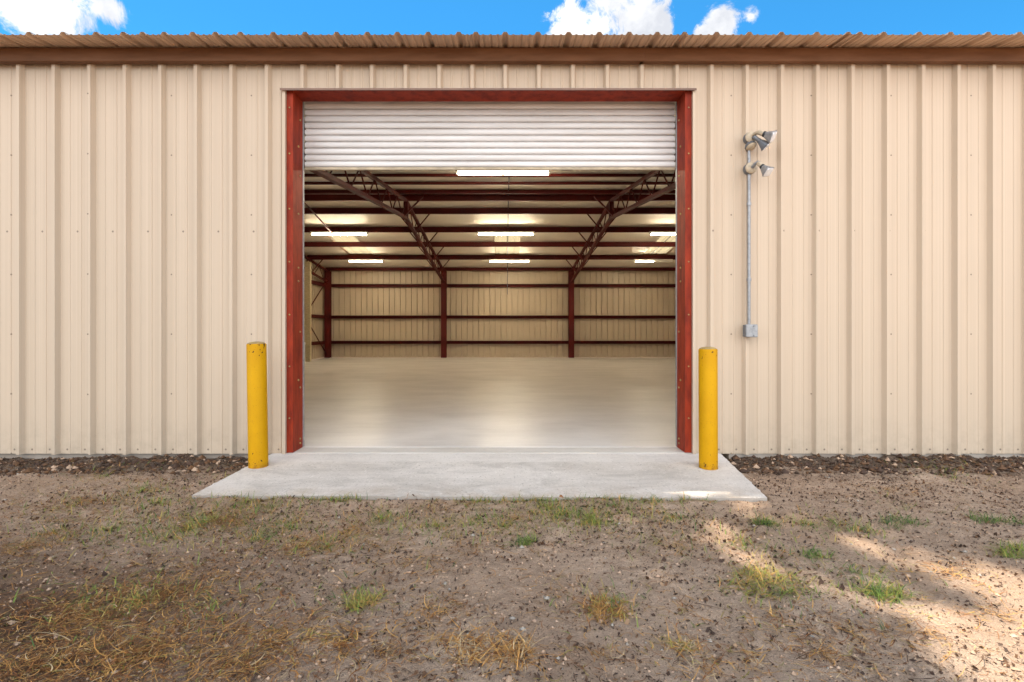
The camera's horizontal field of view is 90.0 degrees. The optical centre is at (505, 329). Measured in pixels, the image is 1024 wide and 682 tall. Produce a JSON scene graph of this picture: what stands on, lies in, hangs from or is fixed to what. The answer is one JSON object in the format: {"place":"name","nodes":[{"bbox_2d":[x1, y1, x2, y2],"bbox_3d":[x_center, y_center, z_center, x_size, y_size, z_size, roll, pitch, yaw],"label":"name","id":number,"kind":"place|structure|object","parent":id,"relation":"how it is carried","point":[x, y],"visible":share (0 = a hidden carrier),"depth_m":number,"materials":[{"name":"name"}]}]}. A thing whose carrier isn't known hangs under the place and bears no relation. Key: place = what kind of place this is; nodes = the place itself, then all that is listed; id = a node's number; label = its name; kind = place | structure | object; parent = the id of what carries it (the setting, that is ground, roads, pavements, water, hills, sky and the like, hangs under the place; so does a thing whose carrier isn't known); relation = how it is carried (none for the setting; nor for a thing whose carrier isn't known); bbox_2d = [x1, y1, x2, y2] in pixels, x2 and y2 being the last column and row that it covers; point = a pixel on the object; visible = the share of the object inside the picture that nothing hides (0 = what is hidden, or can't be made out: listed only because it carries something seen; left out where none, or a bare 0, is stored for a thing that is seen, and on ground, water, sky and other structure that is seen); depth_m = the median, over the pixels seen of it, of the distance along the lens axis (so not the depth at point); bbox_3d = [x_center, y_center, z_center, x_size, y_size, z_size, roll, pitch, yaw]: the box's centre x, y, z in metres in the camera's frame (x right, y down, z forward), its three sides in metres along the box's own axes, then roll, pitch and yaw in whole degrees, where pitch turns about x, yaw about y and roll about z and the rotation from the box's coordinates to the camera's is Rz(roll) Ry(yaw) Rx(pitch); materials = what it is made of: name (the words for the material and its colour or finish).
{"place":"outdoors","nodes":[
{"label":"outdoors","id":0,"kind":"place"},
{"bbox_2d":[269,357,675,454],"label":"floor","id":1,"kind":"structure","parent":0,"point":[489,402],"depth_m":7.50,"materials":[{"name":"beige concrete"}]},
{"bbox_2d":[0,358,1023,681],"bbox_3d":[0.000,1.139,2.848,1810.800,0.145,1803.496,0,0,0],"label":"ground","id":2,"kind":"structure","parent":0,"point":[474,576],"depth_m":2.30,"materials":[{"name":"soil"}]},
{"bbox_2d":[336,580,392,615],"bbox_3d":[-0.564,1.087,2.094,0.236,0.066,0.260,0,0,0],"label":"grass tuft","id":3,"kind":"object","parent":2,"relation":"on","point":[373,597],"visible":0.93,"depth_m":2.08,"materials":[{"name":"green plant"}]},
{"bbox_2d":[192,453,766,501],"bbox_3d":[-0.105,1.135,3.889,3.940,0.113,1.135,0,0,0],"label":"apron","id":4,"kind":"object","parent":2,"relation":"on","point":[451,476],"visible":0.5,"depth_m":3.77,"materials":[{"name":"concrete"}]},
{"bbox_2d":[246,341,268,468],"bbox_3d":[-1.970,0.602,4.060,0.148,1.013,0.148,-1,0,0],"label":"bollard","id":5,"kind":"object","parent":4,"relation":"on","point":[257,402],"visible":0.9,"depth_m":4.00,"materials":[{"name":"yellow metal"}]},
{"bbox_2d":[698,347,717,469],"bbox_3d":[1.588,0.622,4.020,0.144,0.973,0.144,0,0,0],"label":"bollard","id":6,"kind":"object","parent":4,"relation":"on","point":[708,399],"visible":0.95,"depth_m":3.96,"materials":[{"name":"yellow metal"}]},
{"bbox_2d":[417,616,552,677],"bbox_3d":[-0.059,1.091,1.782,0.485,0.072,0.315,0,0,14],"label":"grass tuft","id":7,"kind":"object","parent":2,"relation":"on","point":[522,646],"visible":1,"depth_m":1.77,"materials":[{"name":"beige plant"}]},
{"bbox_2d":[293,447,684,452],"bbox_3d":[-0.145,1.133,4.564,3.510,0.117,0.203,0,0,0],"label":"threshold","id":8,"kind":"object","parent":2,"relation":"on","point":[489,450],"visible":0.23,"depth_m":4.54,"materials":[{"name":"concrete"}]},
{"bbox_2d":[4,457,1013,671],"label":"grass","id":9,"kind":"structure","parent":2,"relation":"on","point":[345,498],"depth_m":2.87,"materials":[{"name":"green plant"}]},
{"bbox_2d":[0,32,1023,458],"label":"warehouse","id":10,"kind":"structure","parent":2,"relation":"on","point":[164,256],"depth_m":4.46,"materials":[{"name":"beige paint"}]},
{"bbox_2d":[304,201,331,231],"bbox_3d":[-4.820,-2.866,13.175,0.035,0.290,2.562,0,0,-4],"label":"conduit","id":11,"kind":"object","parent":10,"relation":"attached to","point":[313,212],"visible":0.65,"depth_m":13.01,"materials":[{"name":"grey metal"}]},
{"bbox_2d":[310,231,367,234],"bbox_3d":[-4.700,-2.712,14.460,1.610,0.086,0.120,0,0,0],"label":"strip light","id":12,"kind":"object","parent":10,"relation":"attached to","point":[339,233],"visible":1,"depth_m":14.41,"materials":[{"name":"white plastic"}]},
{"bbox_2d":[348,259,383,261],"bbox_3d":[-4.800,-2.356,17.550,1.200,0.086,0.120,0,0,0],"label":"strip light","id":13,"kind":"object","parent":10,"relation":"attached to","point":[365,260],"visible":1,"depth_m":17.50,"materials":[{"name":"white plastic"}]},
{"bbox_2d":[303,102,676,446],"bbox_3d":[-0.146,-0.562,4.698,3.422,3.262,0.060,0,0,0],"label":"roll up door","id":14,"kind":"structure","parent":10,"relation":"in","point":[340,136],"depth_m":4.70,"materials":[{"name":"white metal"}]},
{"bbox_2d":[455,171,550,174],"bbox_3d":[-0.050,-2.777,9.020,1.670,0.086,0.120,0,0,0],"label":"strip light","id":15,"kind":"object","parent":10,"relation":"attached to","point":[501,172],"visible":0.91,"depth_m":8.99,"materials":[{"name":"white plastic"}]},
{"bbox_2d":[477,231,533,234],"bbox_3d":[0.000,-2.712,14.460,1.610,0.086,0.120,0,0,0],"label":"strip light","id":16,"kind":"object","parent":10,"relation":"attached to","point":[505,232],"visible":1,"depth_m":14.41,"materials":[{"name":"white plastic"}]},
{"bbox_2d":[507,177,509,294],"bbox_3d":[0.060,-2.273,13.756,0.024,1.890,11.516,0,0,0],"label":"conduit","id":17,"kind":"object","parent":10,"relation":"attached to","point":[507,240],"visible":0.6,"depth_m":16.87,"materials":[{"name":"grey metal"}]},
{"bbox_2d":[489,259,529,261],"bbox_3d":[0.120,-2.356,17.550,1.400,0.086,0.120,0,0,0],"label":"strip light","id":18,"kind":"object","parent":10,"relation":"attached to","point":[508,260],"visible":1,"depth_m":17.50,"materials":[{"name":"white plastic"}]},
{"bbox_2d":[634,259,672,261],"bbox_3d":[5.050,-2.356,17.550,1.300,0.086,0.120,0,0,0],"label":"strip light","id":19,"kind":"object","parent":10,"relation":"attached to","point":[653,260],"visible":1,"depth_m":17.50,"materials":[{"name":"white plastic"}]},
{"bbox_2d":[649,231,675,234],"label":"strip light","id":20,"kind":"object","parent":10,"relation":"attached to","point":[662,232],"visible":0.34,"depth_m":14.41,"materials":[{"name":"white plastic"}]},
{"bbox_2d":[747,150,750,323],"bbox_3d":[2.091,-0.808,4.404,0.036,1.557,0.035,0,0,0],"label":"conduit","id":21,"kind":"object","parent":10,"relation":"attached to","point":[748,242],"visible":0.86,"depth_m":4.39,"materials":[{"name":"grey metal"}]},
{"bbox_2d":[743,324,757,336],"bbox_3d":[2.094,0.012,4.389,0.100,0.110,0.084,0,0,0],"label":"outlet box","id":22,"kind":"object","parent":10,"relation":"attached to","point":[750,330],"visible":1,"depth_m":4.35,"materials":[{"name":"grey metal"}]},
{"bbox_2d":[743,161,773,176],"bbox_3d":[2.131,-1.351,4.327,0.112,0.160,0.255,0,0,-23],"label":"flood light","id":23,"kind":"object","parent":10,"relation":"attached to","point":[751,168],"visible":1,"depth_m":4.31,"materials":[{"name":"grey metal"}]},
{"bbox_2d":[743,130,776,150],"bbox_3d":[2.154,-1.601,4.337,0.120,0.187,0.274,0,0,-37],"label":"flood light","id":24,"kind":"object","parent":10,"relation":"attached to","point":[750,138],"visible":1,"depth_m":4.32,"materials":[{"name":"grey metal"}]},
{"bbox_2d":[0,456,1023,681],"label":"straw","id":25,"kind":"object","parent":2,"relation":"on","point":[130,650],"visible":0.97,"depth_m":1.90,"materials":[{"name":"beige plant"}]},
{"bbox_2d":[0,453,1023,681],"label":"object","id":26,"kind":"structure","parent":2,"relation":"on","point":[627,621],"depth_m":2.52,"materials":[{"name":"brown soil"}]},
{"bbox_2d":[0,453,1023,681],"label":"pebbles","id":27,"kind":"object","parent":2,"relation":"on","point":[508,678],"visible":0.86,"depth_m":2.79,"materials":[{"name":"stone"}]},
{"bbox_2d":[509,530,540,548],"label":"grass tuft","id":28,"kind":"object","parent":2,"relation":"on","point":[525,539],"visible":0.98,"depth_m":2.74,"materials":[{"name":"green plant"}]},
{"bbox_2d":[575,513,613,527],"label":"grass tuft","id":29,"kind":"object","parent":2,"relation":"on","point":[593,521],"visible":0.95,"depth_m":2.95,"materials":[{"name":"green plant"}]},
{"bbox_2d":[572,578,640,629],"bbox_3d":[0.390,1.094,2.050,0.297,0.090,0.314,0,0,-44],"label":"grass tuft","id":30,"kind":"object","parent":2,"relation":"on","point":[598,607],"visible":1,"depth_m":2.05,"materials":[{"name":"beige plant"}]},
{"bbox_2d":[651,617,718,669],"bbox_3d":[0.627,1.109,1.823,0.216,0.052,0.280,0,0,0],"label":"grass tuft","id":31,"kind":"object","parent":2,"relation":"on","point":[684,644],"visible":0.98,"depth_m":1.82,"materials":[{"name":"beige plant"}]},
{"bbox_2d":[690,555,821,606],"bbox_3d":[1.105,1.090,2.249,0.586,0.088,0.405,0,0,-29],"label":"grass tuft","id":32,"kind":"object","parent":2,"relation":"on","point":[760,576],"visible":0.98,"depth_m":2.26,"materials":[{"name":"green plant"}]},
{"bbox_2d":[745,508,783,531],"bbox_3d":[1.471,1.083,2.938,0.254,0.090,0.211,0,0,0],"label":"grass tuft","id":33,"kind":"object","parent":2,"relation":"on","point":[765,521],"visible":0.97,"depth_m":2.94,"materials":[{"name":"green plant"}]},
{"bbox_2d":[798,546,835,559],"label":"grass tuft","id":34,"kind":"object","parent":2,"relation":"on","point":[814,554],"visible":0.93,"depth_m":2.54,"materials":[{"name":"green plant"}]},
{"bbox_2d":[844,569,929,610],"bbox_3d":[1.601,1.085,2.178,0.306,0.092,0.307,0,0,-39],"label":"grass tuft","id":35,"kind":"object","parent":2,"relation":"on","point":[879,594],"visible":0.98,"depth_m":2.17,"materials":[{"name":"green plant"}]},
{"bbox_2d":[878,510,937,530],"bbox_3d":[2.274,1.093,2.970,0.423,0.076,0.250,0,0,-23],"label":"grass tuft","id":36,"kind":"object","parent":2,"relation":"on","point":[910,522],"visible":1,"depth_m":2.96,"materials":[{"name":"green plant"}]},
{"bbox_2d":[935,503,1023,524],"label":"grass tuft","id":37,"kind":"object","parent":2,"relation":"on","point":[991,521],"visible":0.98,"depth_m":2.98,"materials":[{"name":"green plant"}]},
{"bbox_2d":[981,535,1023,559],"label":"grass tuft","id":38,"kind":"object","parent":2,"relation":"on","point":[1004,553],"visible":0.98,"depth_m":2.56,"materials":[{"name":"green plant"}]},
{"bbox_2d":[0,0,1023,34],"label":"sky","id":39,"kind":"structure","parent":0,"point":[40,17],"materials":[{"name":"blue"}]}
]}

